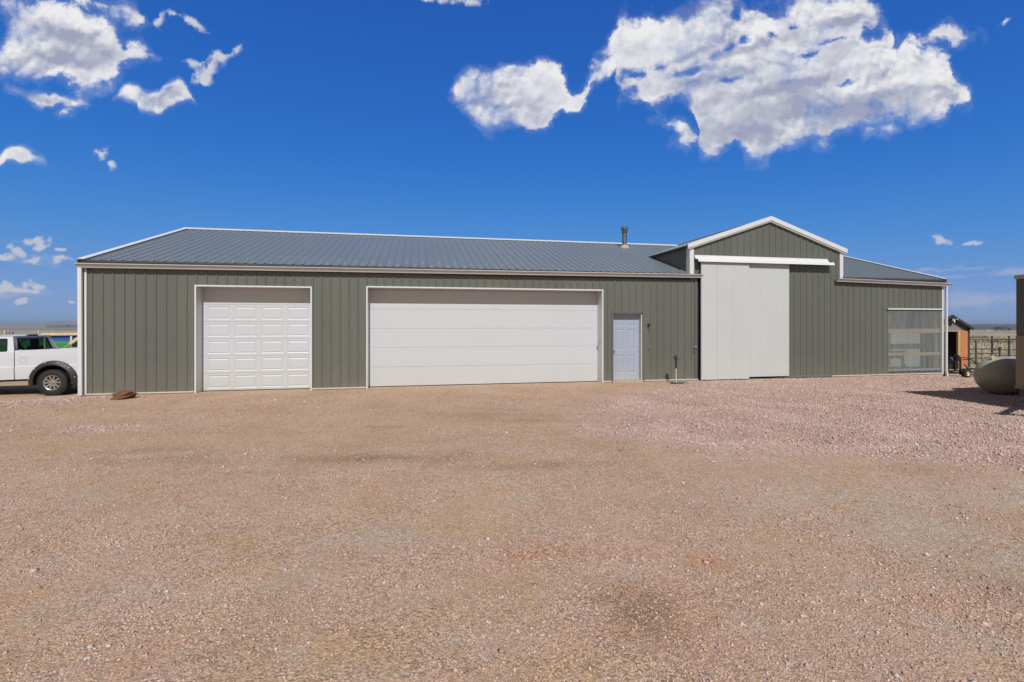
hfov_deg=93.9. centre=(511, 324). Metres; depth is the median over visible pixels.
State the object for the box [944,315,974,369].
garden shed
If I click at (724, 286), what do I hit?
sliding door
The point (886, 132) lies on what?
sky
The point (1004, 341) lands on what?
brush clump
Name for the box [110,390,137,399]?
rock
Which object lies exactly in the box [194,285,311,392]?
garage door
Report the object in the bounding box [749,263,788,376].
sliding door
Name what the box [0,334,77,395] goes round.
pickup truck
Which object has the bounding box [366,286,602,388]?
garage door
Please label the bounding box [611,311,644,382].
entry door
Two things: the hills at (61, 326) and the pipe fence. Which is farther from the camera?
the hills at (61, 326)
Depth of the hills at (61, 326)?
3439.78 m
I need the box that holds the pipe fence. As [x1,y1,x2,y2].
[991,336,1015,356]
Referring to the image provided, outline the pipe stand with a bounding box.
[670,355,687,383]
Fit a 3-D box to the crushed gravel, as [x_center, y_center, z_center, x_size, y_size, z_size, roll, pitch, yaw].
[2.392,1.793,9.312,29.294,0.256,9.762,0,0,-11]
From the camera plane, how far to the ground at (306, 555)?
3.88 m
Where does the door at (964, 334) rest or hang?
in the garden shed
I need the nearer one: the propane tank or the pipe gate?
the propane tank
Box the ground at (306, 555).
[0,327,1023,681]
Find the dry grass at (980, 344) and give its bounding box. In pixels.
[958,337,1015,371]
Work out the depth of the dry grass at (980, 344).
35.66 m
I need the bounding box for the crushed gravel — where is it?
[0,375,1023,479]
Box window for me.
[887,308,943,372]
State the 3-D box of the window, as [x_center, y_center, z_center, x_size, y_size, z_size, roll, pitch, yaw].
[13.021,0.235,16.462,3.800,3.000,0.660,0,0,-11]
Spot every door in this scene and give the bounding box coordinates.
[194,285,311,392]
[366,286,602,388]
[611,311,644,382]
[700,262,748,379]
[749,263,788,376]
[961,331,967,368]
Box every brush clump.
[970,335,1002,338]
[970,340,1015,343]
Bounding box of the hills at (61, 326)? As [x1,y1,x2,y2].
[46,325,76,327]
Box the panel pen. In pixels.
[41,333,77,347]
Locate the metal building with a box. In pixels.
[74,216,952,395]
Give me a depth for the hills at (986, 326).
2990.95 m
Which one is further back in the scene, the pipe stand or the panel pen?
the panel pen
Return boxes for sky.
[0,0,1023,323]
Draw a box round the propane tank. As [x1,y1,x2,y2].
[973,355,1019,394]
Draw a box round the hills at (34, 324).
[0,321,76,326]
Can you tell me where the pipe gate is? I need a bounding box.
[970,339,1001,364]
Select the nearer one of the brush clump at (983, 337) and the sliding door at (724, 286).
the sliding door at (724, 286)
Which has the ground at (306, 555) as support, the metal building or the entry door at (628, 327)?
the metal building
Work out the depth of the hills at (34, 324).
4644.03 m
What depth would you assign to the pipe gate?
20.83 m
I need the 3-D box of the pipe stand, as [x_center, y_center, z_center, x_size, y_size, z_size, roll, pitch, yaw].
[4.875,1.301,13.958,0.468,0.819,0.294,0,0,-4]
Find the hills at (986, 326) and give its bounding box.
[969,324,1015,329]
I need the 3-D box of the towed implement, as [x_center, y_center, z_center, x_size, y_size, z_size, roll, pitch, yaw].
[15.793,1.464,17.055,1.388,0.808,0.902,0,0,-11]
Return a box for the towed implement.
[943,354,976,377]

